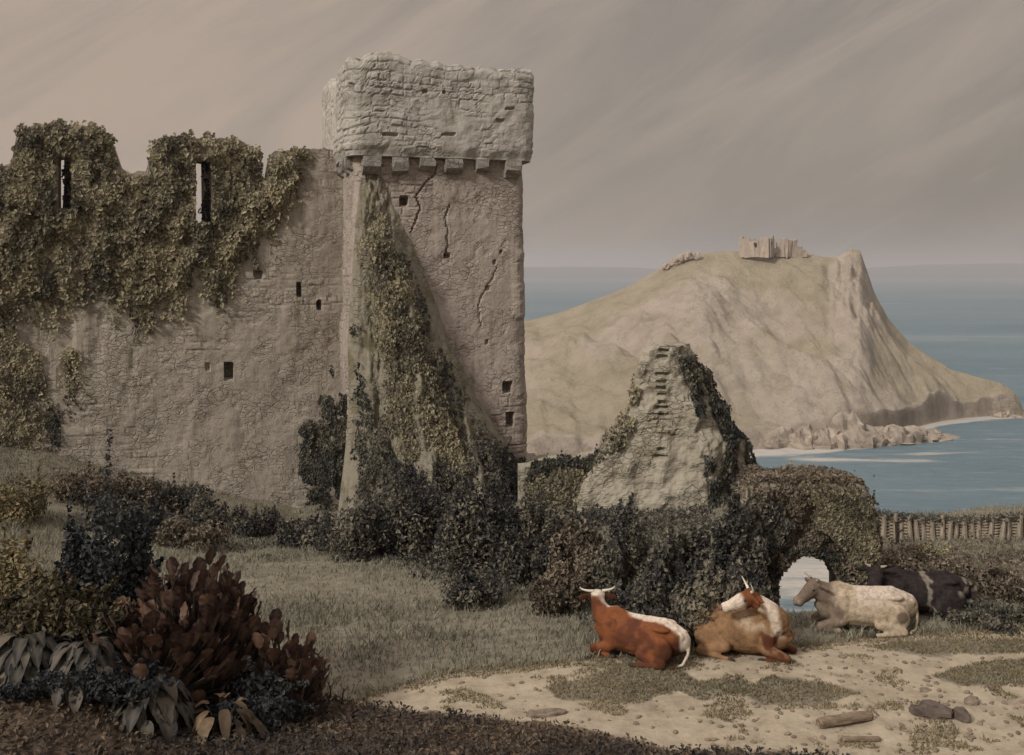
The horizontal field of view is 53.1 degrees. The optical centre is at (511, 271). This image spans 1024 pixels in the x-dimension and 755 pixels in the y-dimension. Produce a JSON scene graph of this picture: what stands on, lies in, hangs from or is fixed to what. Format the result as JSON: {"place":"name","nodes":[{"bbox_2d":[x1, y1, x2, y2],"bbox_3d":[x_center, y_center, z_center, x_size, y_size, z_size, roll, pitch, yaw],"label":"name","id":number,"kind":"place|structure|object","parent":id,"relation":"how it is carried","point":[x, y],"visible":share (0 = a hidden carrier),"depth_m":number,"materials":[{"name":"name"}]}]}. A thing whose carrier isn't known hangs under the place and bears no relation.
{"place":"outdoors","nodes":[
{"label":"outdoors","id":0,"kind":"place"},
{"bbox_2d":[0,446,1023,754],"bbox_3d":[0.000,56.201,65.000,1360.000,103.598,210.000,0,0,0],"label":"ground","id":1,"kind":"structure","parent":0,"point":[666,718],"depth_m":17.95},
{"bbox_2d":[0,621,61,702],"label":"burdock","id":2,"kind":"object","parent":1,"relation":"on","point":[19,657],"visible":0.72,"depth_m":14.69,"materials":[{"name":"green plant"}]},
{"bbox_2d":[0,465,63,526],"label":"shrub","id":3,"kind":"object","parent":1,"relation":"on","point":[17,508],"visible":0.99,"depth_m":29.21,"materials":[{"name":"green plant"}]},
{"bbox_2d":[0,524,64,634],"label":"shrub","id":4,"kind":"object","parent":1,"relation":"on","point":[17,571],"visible":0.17,"depth_m":16.25,"materials":[{"name":"green plant"}]},
{"bbox_2d":[0,568,124,647],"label":"shrub","id":5,"kind":"object","parent":1,"relation":"on","point":[52,605],"visible":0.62,"depth_m":15.36,"materials":[{"name":"green plant"}]},
{"bbox_2d":[40,629,123,713],"bbox_3d":[-6.315,5.803,15.066,1.350,0.930,1.404,0,0,0],"label":"burdock","id":6,"kind":"object","parent":1,"relation":"on","point":[60,656],"visible":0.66,"depth_m":14.74,"materials":[{"name":"green plant"}]},
{"bbox_2d":[46,460,123,503],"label":"shrub","id":7,"kind":"object","parent":1,"relation":"on","point":[92,482],"visible":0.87,"depth_m":32.21,"materials":[{"name":"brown plant"}]},
{"bbox_2d":[0,638,181,703],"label":"shrub","id":8,"kind":"object","parent":1,"relation":"on","point":[119,681],"visible":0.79,"depth_m":14.47,"materials":[{"name":"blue plant"}]},
{"bbox_2d":[66,568,139,654],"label":"shrub","id":9,"kind":"object","parent":1,"relation":"on","point":[130,609],"visible":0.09,"depth_m":15.79,"materials":[{"name":"green plant"}]},
{"bbox_2d":[54,429,164,607],"bbox_3d":[-6.591,4.605,16.616,1.966,4.181,1.436,0,0,0],"label":"shrub","id":10,"kind":"object","parent":1,"relation":"on","point":[83,560],"visible":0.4,"depth_m":16.38,"materials":[{"name":"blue plant"}]},
{"bbox_2d":[74,496,168,533],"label":"shrub","id":11,"kind":"object","parent":1,"relation":"on","point":[145,510],"visible":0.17,"depth_m":30.39,"materials":[{"name":"green plant"}]},
{"bbox_2d":[104,471,158,507],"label":"shrub","id":12,"kind":"object","parent":1,"relation":"on","point":[149,486],"visible":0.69,"depth_m":33.13,"materials":[{"name":"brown plant"}]},
{"bbox_2d":[99,486,173,609],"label":"shrub","id":13,"kind":"object","parent":1,"relation":"on","point":[159,561],"visible":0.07,"depth_m":16.73,"materials":[{"name":"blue plant"}]},
{"bbox_2d":[107,665,198,745],"bbox_3d":[-5.345,6.288,15.003,1.433,0.907,1.345,0,0,0],"label":"burdock","id":14,"kind":"object","parent":1,"relation":"on","point":[166,704],"visible":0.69,"depth_m":14.61,"materials":[{"name":"green plant"}]},
{"bbox_2d":[78,590,235,709],"bbox_3d":[-5.608,5.839,15.679,2.777,1.744,2.018,0,0,0],"label":"dock plant","id":15,"kind":"object","parent":1,"relation":"on","point":[133,638],"visible":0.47,"depth_m":15.29,"materials":[{"name":"red plant"}]},
{"bbox_2d":[0,122,343,507],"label":"curtain wall","id":16,"kind":"structure","parent":1,"relation":"on","point":[227,404],"depth_m":37.76,"materials":[{"name":"stone"}]},
{"bbox_2d":[0,330,52,450],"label":"ivy","id":17,"kind":"object","parent":16,"relation":"attached to","point":[21,428],"visible":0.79,"depth_m":35.63,"materials":[{"name":"green plant"}]},
{"bbox_2d":[43,401,64,453],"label":"ivy","id":18,"kind":"object","parent":16,"relation":"attached to","point":[53,425],"visible":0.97,"depth_m":35.98,"materials":[{"name":"green plant"}]},
{"bbox_2d":[60,162,71,208],"bbox_3d":[-15.911,-2.927,36.610,0.487,2.034,0.135,0,0,-19],"label":"arrow slit","id":19,"kind":"object","parent":16,"relation":"attached to","point":[65,198],"visible":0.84,"depth_m":36.60,"materials":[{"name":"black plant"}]},
{"bbox_2d":[56,346,85,421],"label":"ivy","id":20,"kind":"object","parent":16,"relation":"attached to","point":[68,357],"visible":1,"depth_m":36.17,"materials":[{"name":"green plant"}]},
{"bbox_2d":[0,118,311,344],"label":"ivy","id":21,"kind":"object","parent":16,"relation":"attached to","point":[35,183],"visible":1,"depth_m":36.58,"materials":[{"name":"green plant"}]},
{"bbox_2d":[198,162,210,221],"bbox_3d":[-11.367,-2.961,38.044,0.598,2.464,0.156,0,0,-14],"label":"arrow slit","id":22,"kind":"object","parent":16,"relation":"attached to","point":[204,205],"visible":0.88,"depth_m":38.04,"materials":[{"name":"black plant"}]},
{"bbox_2d":[297,419,331,505],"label":"ivy","id":23,"kind":"object","parent":16,"relation":"attached to","point":[309,431],"visible":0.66,"depth_m":38.56,"materials":[{"name":"green plant"}]},
{"bbox_2d":[311,365,347,511],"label":"ivy","id":24,"kind":"object","parent":16,"relation":"attached to","point":[329,470],"visible":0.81,"depth_m":37.34,"materials":[{"name":"green plant"}]},
{"bbox_2d":[153,472,211,514],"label":"shrub","id":25,"kind":"object","parent":1,"relation":"on","point":[177,496],"visible":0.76,"depth_m":33.71,"materials":[{"name":"green plant"}]},
{"bbox_2d":[136,509,231,552],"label":"shrub","id":26,"kind":"object","parent":1,"relation":"on","point":[176,526],"visible":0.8,"depth_m":29.30,"materials":[{"name":"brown plant"}]},
{"bbox_2d":[122,547,270,707],"bbox_3d":[-5.154,5.735,16.374,2.549,2.596,1.798,0,0,0],"label":"dock plant","id":27,"kind":"object","parent":1,"relation":"on","point":[196,588],"visible":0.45,"depth_m":16.03,"materials":[{"name":"red plant"}]},
{"bbox_2d":[182,485,244,527],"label":"shrub","id":28,"kind":"object","parent":1,"relation":"on","point":[197,509],"visible":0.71,"depth_m":32.52,"materials":[{"name":"green plant"}]},
{"bbox_2d":[182,691,270,745],"bbox_3d":[-4.236,6.727,15.203,1.358,0.776,1.277,0,0,0],"label":"burdock","id":29,"kind":"object","parent":1,"relation":"on","point":[206,724],"visible":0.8,"depth_m":14.96,"materials":[{"name":"green plant"}]},
{"bbox_2d":[211,570,268,698],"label":"dock plant","id":30,"kind":"object","parent":1,"relation":"on","point":[233,592],"visible":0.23,"depth_m":16.44,"materials":[{"name":"red plant"}]},
{"bbox_2d":[220,504,292,540],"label":"shrub","id":31,"kind":"object","parent":1,"relation":"on","point":[249,526],"visible":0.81,"depth_m":32.44,"materials":[{"name":"green plant"}]},
{"bbox_2d":[197,656,320,733],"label":"shrub","id":32,"kind":"object","parent":1,"relation":"on","point":[266,705],"visible":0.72,"depth_m":15.66,"materials":[{"name":"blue plant"}]},
{"bbox_2d":[233,608,331,722],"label":"dock plant","id":33,"kind":"object","parent":1,"relation":"on","point":[294,663],"visible":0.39,"depth_m":16.31,"materials":[{"name":"red plant"}]},
{"bbox_2d":[275,513,330,549],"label":"shrub","id":34,"kind":"object","parent":1,"relation":"on","point":[286,533],"visible":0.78,"depth_m":29.97,"materials":[{"name":"green plant"}]},
{"bbox_2d":[315,649,325,700],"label":"dead stem","id":35,"kind":"object","parent":1,"relation":"on","point":[322,663],"visible":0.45,"depth_m":16.99,"materials":[{"name":"brown plant"}]},
{"bbox_2d":[327,681,334,707],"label":"dead stem","id":36,"kind":"object","parent":1,"relation":"on","point":[330,692],"visible":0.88,"depth_m":16.99,"materials":[{"name":"brown plant"}]},
{"bbox_2d":[312,507,364,554],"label":"shrub","id":37,"kind":"object","parent":1,"relation":"on","point":[327,524],"visible":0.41,"depth_m":28.26,"materials":[{"name":"green plant"}]},
{"bbox_2d":[341,686,347,704],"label":"dead stem","id":38,"kind":"object","parent":1,"relation":"on","point":[343,695],"visible":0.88,"depth_m":16.99,"materials":[{"name":"brown plant"}]},
{"bbox_2d":[325,500,413,561],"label":"shrub","id":39,"kind":"object","parent":1,"relation":"on","point":[352,543],"visible":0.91,"depth_m":26.93,"materials":[{"name":"green plant"}]},
{"bbox_2d":[59,495,720,652],"bbox_3d":[-3.878,7.680,26.657,20.845,2.220,14.814,0,0,0],"label":"ground cover","id":40,"kind":"object","parent":1,"relation":"on","point":[684,518],"visible":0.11,"depth_m":29.39,"materials":[{"name":"green plant"}]},
{"bbox_2d":[378,469,451,562],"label":"shrub","id":41,"kind":"object","parent":1,"relation":"on","point":[423,522],"visible":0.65,"depth_m":26.93,"materials":[{"name":"green plant"}]},
{"bbox_2d":[0,680,849,754],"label":"undergrowth","id":42,"kind":"object","parent":1,"relation":"on","point":[385,737],"visible":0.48,"depth_m":15.05,"materials":[{"name":"plant"}]},
{"bbox_2d":[321,51,533,518],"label":"castle tower","id":43,"kind":"structure","parent":1,"relation":"on","point":[432,158],"depth_m":37.07,"materials":[{"name":"stone"}]},
{"bbox_2d":[348,323,396,499],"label":"ivy","id":44,"kind":"object","parent":43,"relation":"attached to","point":[383,450],"visible":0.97,"depth_m":35.39,"materials":[{"name":"green plant"}]},
{"bbox_2d":[355,204,470,491],"bbox_3d":[-3.443,2.940,35.897,4.130,10.681,1.939,0,0,0],"label":"ivy","id":45,"kind":"object","parent":43,"relation":"attached to","point":[401,363],"visible":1,"depth_m":35.52,"materials":[{"name":"green plant"}]},
{"bbox_2d":[344,431,526,515],"bbox_3d":[-1.537,8.284,35.894,8.622,5.425,2.836,0,0,-20],"label":"ivy","id":46,"kind":"object","parent":43,"relation":"attached to","point":[408,482],"visible":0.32,"depth_m":35.29,"materials":[{"name":"green plant"}]},
{"bbox_2d":[382,216,516,481],"bbox_3d":[-1.855,3.349,36.478,5.543,10.676,1.639,0,0,-20],"label":"ivy","id":47,"kind":"object","parent":43,"relation":"attached to","point":[450,386],"visible":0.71,"depth_m":36.27,"materials":[{"name":"green plant"}]},
{"bbox_2d":[439,558,506,612],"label":"shrub","id":48,"kind":"object","parent":1,"relation":"on","point":[463,586],"visible":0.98,"depth_m":22.64,"materials":[{"name":"green plant"}]},
{"bbox_2d":[429,462,522,580],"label":"shrub","id":49,"kind":"object","parent":1,"relation":"on","point":[470,533],"visible":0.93,"depth_m":24.64,"materials":[{"name":"green plant"}]},
{"bbox_2d":[0,441,1023,702],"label":"grass","id":50,"kind":"structure","parent":1,"relation":"on","point":[298,603],"depth_m":22.50,"materials":[{"name":"green plant"}]},
{"bbox_2d":[526,709,534,717],"bbox_3d":[0.318,7.172,16.590,0.198,0.112,0.177,0,0,0],"label":"rock","id":51,"kind":"object","parent":1,"relation":"on","point":[528,714],"visible":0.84,"depth_m":16.57,"materials":[{"name":"beige stone"}]},
{"bbox_2d":[493,489,568,588],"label":"shrub","id":52,"kind":"object","parent":1,"relation":"on","point":[533,526],"visible":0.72,"depth_m":24.12,"materials":[{"name":"green plant"}]},
{"bbox_2d":[529,708,566,717],"bbox_3d":[0.584,7.148,16.612,0.634,0.138,0.244,0,0,-20],"label":"rock","id":53,"kind":"object","parent":1,"relation":"on","point":[547,712],"visible":0.95,"depth_m":16.54,"materials":[{"name":"beige stone"}]},
{"bbox_2d":[518,449,598,509],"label":"ruined wall","id":54,"kind":"structure","parent":1,"relation":"on","point":[523,468],"depth_m":34.50,"materials":[{"name":"stone"}]},
{"bbox_2d":[522,466,590,509],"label":"creeper","id":55,"kind":"object","parent":54,"relation":"attached to","point":[548,492],"visible":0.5,"depth_m":34.15,"materials":[{"name":"green plant"}]},
{"bbox_2d":[523,443,602,486],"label":"creeper","id":56,"kind":"object","parent":54,"relation":"attached to","point":[537,465],"visible":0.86,"depth_m":34.35,"materials":[{"name":"green plant"}]},
{"bbox_2d":[529,558,591,617],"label":"shrub","id":57,"kind":"object","parent":1,"relation":"on","point":[556,590],"visible":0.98,"depth_m":22.06,"materials":[{"name":"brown plant"}]},
{"bbox_2d":[545,510,616,588],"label":"shrub","id":58,"kind":"object","parent":1,"relation":"on","point":[580,542],"visible":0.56,"depth_m":23.49,"materials":[{"name":"green plant"}]},
{"bbox_2d":[589,492,664,589],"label":"shrub","id":59,"kind":"object","parent":1,"relation":"on","point":[623,559],"visible":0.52,"depth_m":22.89,"materials":[{"name":"green plant"}]},
{"bbox_2d":[579,586,690,669],"bbox_3d":[2.288,6.637,19.259,2.231,1.168,1.149,0,0,28],"label":"cow","id":60,"kind":"object","parent":1,"relation":"on","point":[656,643],"visible":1,"depth_m":18.93},
{"bbox_2d":[604,570,670,618],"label":"shrub","id":61,"kind":"object","parent":1,"relation":"on","point":[648,598],"visible":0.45,"depth_m":20.05,"materials":[{"name":"green plant"}]},
{"bbox_2d":[576,341,750,514],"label":"ruined wall","id":62,"kind":"structure","parent":1,"relation":"on","point":[658,462],"depth_m":32.62,"materials":[{"name":"stone"}]},
{"bbox_2d":[571,373,641,514],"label":"ivy","id":63,"kind":"object","parent":62,"relation":"attached to","point":[624,432],"visible":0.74,"depth_m":32.88,"materials":[{"name":"green plant"}]},
{"bbox_2d":[677,354,760,508],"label":"ivy","id":64,"kind":"object","parent":62,"relation":"attached to","point":[721,406],"visible":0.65,"depth_m":32.62,"materials":[{"name":"green plant"}]},
{"bbox_2d":[630,512,716,597],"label":"shrub","id":65,"kind":"object","parent":1,"relation":"on","point":[677,544],"visible":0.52,"depth_m":22.25,"materials":[{"name":"green plant"}]},
{"bbox_2d":[343,620,1023,754],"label":"sand","id":66,"kind":"structure","parent":1,"relation":"on","point":[862,743],"depth_m":17.93,"materials":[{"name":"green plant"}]},
{"bbox_2d":[669,550,724,645],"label":"shrub","id":67,"kind":"object","parent":1,"relation":"on","point":[705,593],"visible":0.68,"depth_m":19.77,"materials":[{"name":"green plant"}]},
{"bbox_2d":[404,641,1023,754],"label":"pebbles","id":68,"kind":"object","parent":1,"relation":"on","point":[969,736],"visible":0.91,"depth_m":16.84,"materials":[{"name":"grey stone"}]},
{"bbox_2d":[685,477,770,595],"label":"shrub","id":69,"kind":"object","parent":1,"relation":"on","point":[732,543],"visible":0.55,"depth_m":21.91,"materials":[{"name":"green plant"}]},
{"bbox_2d":[690,576,796,663],"bbox_3d":[4.298,6.473,19.413,2.066,1.507,1.267,0,0,26],"label":"cow","id":70,"kind":"object","parent":1,"relation":"on","point":[762,626],"visible":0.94,"depth_m":18.98},
{"bbox_2d":[718,558,777,607],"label":"shrub","id":71,"kind":"object","parent":1,"relation":"on","point":[734,586],"visible":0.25,"depth_m":19.92,"materials":[{"name":"green plant"}]},
{"bbox_2d":[722,471,880,605],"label":"overgrown wall","id":72,"kind":"structure","parent":1,"relation":"on","point":[832,575],"depth_m":23.30,"materials":[{"name":"stone"}]},
{"bbox_2d":[737,491,798,584],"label":"creeper","id":73,"kind":"object","parent":72,"relation":"attached to","point":[776,523],"visible":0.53,"depth_m":22.75,"materials":[{"name":"green plant"}]},
{"bbox_2d":[713,460,882,605],"bbox_3d":[6.262,6.065,22.907,4.180,3.693,0.490,0,0,0],"label":"creeper","id":74,"kind":"object","parent":72,"relation":"attached to","point":[802,512],"visible":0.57,"depth_m":22.97,"materials":[{"name":"green plant"}]},
{"bbox_2d":[768,538,851,599],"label":"creeper","id":75,"kind":"object","parent":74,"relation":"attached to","point":[830,555],"visible":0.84,"depth_m":22.91,"materials":[{"name":"green plant"}]},
{"bbox_2d":[807,483,880,581],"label":"creeper","id":76,"kind":"object","parent":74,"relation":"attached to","point":[826,505],"visible":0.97,"depth_m":22.82,"materials":[{"name":"green plant"}]},
{"bbox_2d":[722,463,875,521],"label":"creeper","id":77,"kind":"object","parent":72,"relation":"attached to","point":[776,474],"visible":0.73,"depth_m":23.65,"materials":[{"name":"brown plant"}]},
{"bbox_2d":[838,654,845,658],"bbox_3d":[6.150,7.161,19.076,0.150,0.093,0.116,0,0,0],"label":"rock","id":78,"kind":"object","parent":1,"relation":"on","point":[842,656],"visible":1,"depth_m":19.05,"materials":[{"name":"beige stone"}]},
{"bbox_2d":[816,710,873,728],"bbox_3d":[5.292,7.113,16.278,0.969,0.195,0.185,0,0,-17],"label":"log","id":79,"kind":"object","parent":1,"relation":"on","point":[843,719],"visible":1,"depth_m":16.21,"materials":[{"name":"beige wood"}]},
{"bbox_2d":[793,572,918,637],"bbox_3d":[6.949,6.696,20.796,2.531,1.087,1.232,0,0,4],"label":"cow","id":80,"kind":"object","parent":1,"relation":"on","point":[890,611],"visible":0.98,"depth_m":20.48},
{"bbox_2d":[841,736,880,741],"bbox_3d":[5.369,7.183,15.750,0.613,0.106,0.095,0,0,-7],"label":"log","id":81,"kind":"object","parent":1,"relation":"on","point":[861,738],"visible":1,"depth_m":15.72,"materials":[{"name":"beige wood"}]},
{"bbox_2d":[895,522,904,544],"bbox_3d":[10.235,6.936,26.999,0.284,0.695,0.097,0,0,0],"label":"fence post","id":82,"kind":"object","parent":1,"relation":"on","point":[897,532],"visible":0.94,"depth_m":26.97,"materials":[{"name":"brown wood"}]},
{"bbox_2d":[880,549,925,570],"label":"shrub","id":83,"kind":"object","parent":1,"relation":"on","point":[908,564],"visible":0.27,"depth_m":23.38,"materials":[{"name":"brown plant"}]},
{"bbox_2d":[855,563,971,620],"bbox_3d":[8.464,6.636,21.565,2.461,1.126,1.301,0,0,-2],"label":"cow","id":84,"kind":"object","parent":1,"relation":"on","point":[941,591],"visible":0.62,"depth_m":21.25},
{"bbox_2d":[892,539,953,561],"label":"shrub","id":85,"kind":"object","parent":1,"relation":"on","point":[927,548],"visible":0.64,"depth_m":25.40,"materials":[{"name":"green plant"}]},
{"bbox_2d":[919,687,931,691],"bbox_3d":[7.082,7.152,17.515,0.215,0.087,0.116,0,0,0],"label":"rock","id":86,"kind":"object","parent":1,"relation":"on","point":[924,689],"visible":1,"depth_m":17.50,"materials":[{"name":"beige stone"}]},
{"bbox_2d":[908,699,953,718],"bbox_3d":[6.777,7.132,16.554,0.699,0.348,0.291,0,0,14],"label":"rock","id":87,"kind":"object","parent":1,"relation":"on","point":[929,708],"visible":0.85,"depth_m":16.47,"materials":[{"name":"grey stone"}]},
{"bbox_2d":[917,553,975,582],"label":"shrub","id":88,"kind":"object","parent":1,"relation":"on","point":[953,567],"visible":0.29,"depth_m":23.21,"materials":[{"name":"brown plant"}]},
{"bbox_2d":[876,507,1023,540],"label":"wattle fence","id":89,"kind":"object","parent":1,"relation":"on","point":[1005,525],"visible":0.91,"depth_m":27.53,"materials":[{"name":"brown wood"}]},
{"bbox_2d":[880,531,1023,630],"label":"ground cover","id":90,"kind":"object","parent":1,"relation":"on","point":[972,562],"visible":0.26,"depth_m":25.28,"materials":[{"name":"green plant"}]},
{"bbox_2d":[952,706,970,722],"bbox_3d":[7.217,7.139,16.432,0.245,0.317,0.344,0,0,0],"label":"rock","id":91,"kind":"object","parent":1,"relation":"on","point":[962,714],"visible":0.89,"depth_m":16.35,"materials":[{"name":"grey stone"}]},
{"bbox_2d":[964,695,978,705],"bbox_3d":[7.651,7.147,17.045,0.293,0.178,0.244,0,0,0],"label":"rock","id":92,"kind":"object","parent":1,"relation":"on","point":[971,699],"visible":0.94,"depth_m":16.97,"materials":[{"name":"beige stone"}]},
{"bbox_2d":[947,595,1023,635],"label":"shrub","id":93,"kind":"object","parent":1,"relation":"on","point":[997,614],"visible":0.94,"depth_m":20.74,"materials":[{"name":"green plant"}]},
{"bbox_2d":[964,554,1023,602],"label":"shrub","id":94,"kind":"object","parent":1,"relation":"on","point":[1001,583],"visible":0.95,"depth_m":22.52,"materials":[{"name":"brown plant"}]},
{"bbox_2d":[0,0,1023,268],"label":"sky","id":95,"kind":"structure","parent":0,"point":[889,131],"materials":[{"name":"grey"}]},
{"bbox_2d":[524,249,1023,455],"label":"headland","id":96,"kind":"structure","parent":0,"point":[816,342],"depth_m":674.36,"materials":[{"name":"beige stone"}]},
{"bbox_2d":[661,251,699,269],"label":"rock outcrop","id":97,"kind":"object","parent":96,"relation":"on","point":[682,258],"visible":1,"depth_m":750.16,"materials":[{"name":"stone"}]},
{"bbox_2d":[739,235,774,257],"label":"distant ruin","id":98,"kind":"object","parent":96,"relation":"on","point":[760,248],"visible":1,"depth_m":745.30,"materials":[{"name":"stone"}]},
{"bbox_2d":[774,238,806,258],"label":"distant ruin","id":99,"kind":"object","parent":96,"relation":"on","point":[786,247],"visible":0.95,"depth_m":750.56,"materials":[{"name":"stone"}]},
{"bbox_2d":[524,279,1023,612],"bbox_3d":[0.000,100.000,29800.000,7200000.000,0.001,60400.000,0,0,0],"label":"sea","id":100,"kind":"structure","parent":0,"point":[973,327],"depth_m":675.91,"materials":[{"name":"blue liquid"}]},
{"bbox_2d":[764,409,961,449],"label":"rock ledge","id":101,"kind":"object","parent":100,"relation":"in","point":[846,430],"visible":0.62,"depth_m":587.07,"materials":[{"name":"beige stone"}]},
{"bbox_2d":[991,410,1023,418],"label":"rock ledge","id":102,"kind":"object","parent":100,"relation":"in","point":[1006,414],"visible":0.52,"depth_m":703.97,"materials":[{"name":"beige stone"}]},
{"bbox_2d":[524,263,1023,278],"bbox_3d":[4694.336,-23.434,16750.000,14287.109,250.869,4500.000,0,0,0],"label":"hills","id":103,"kind":"structure","parent":0,"point":[977,271],"depth_m":14828.56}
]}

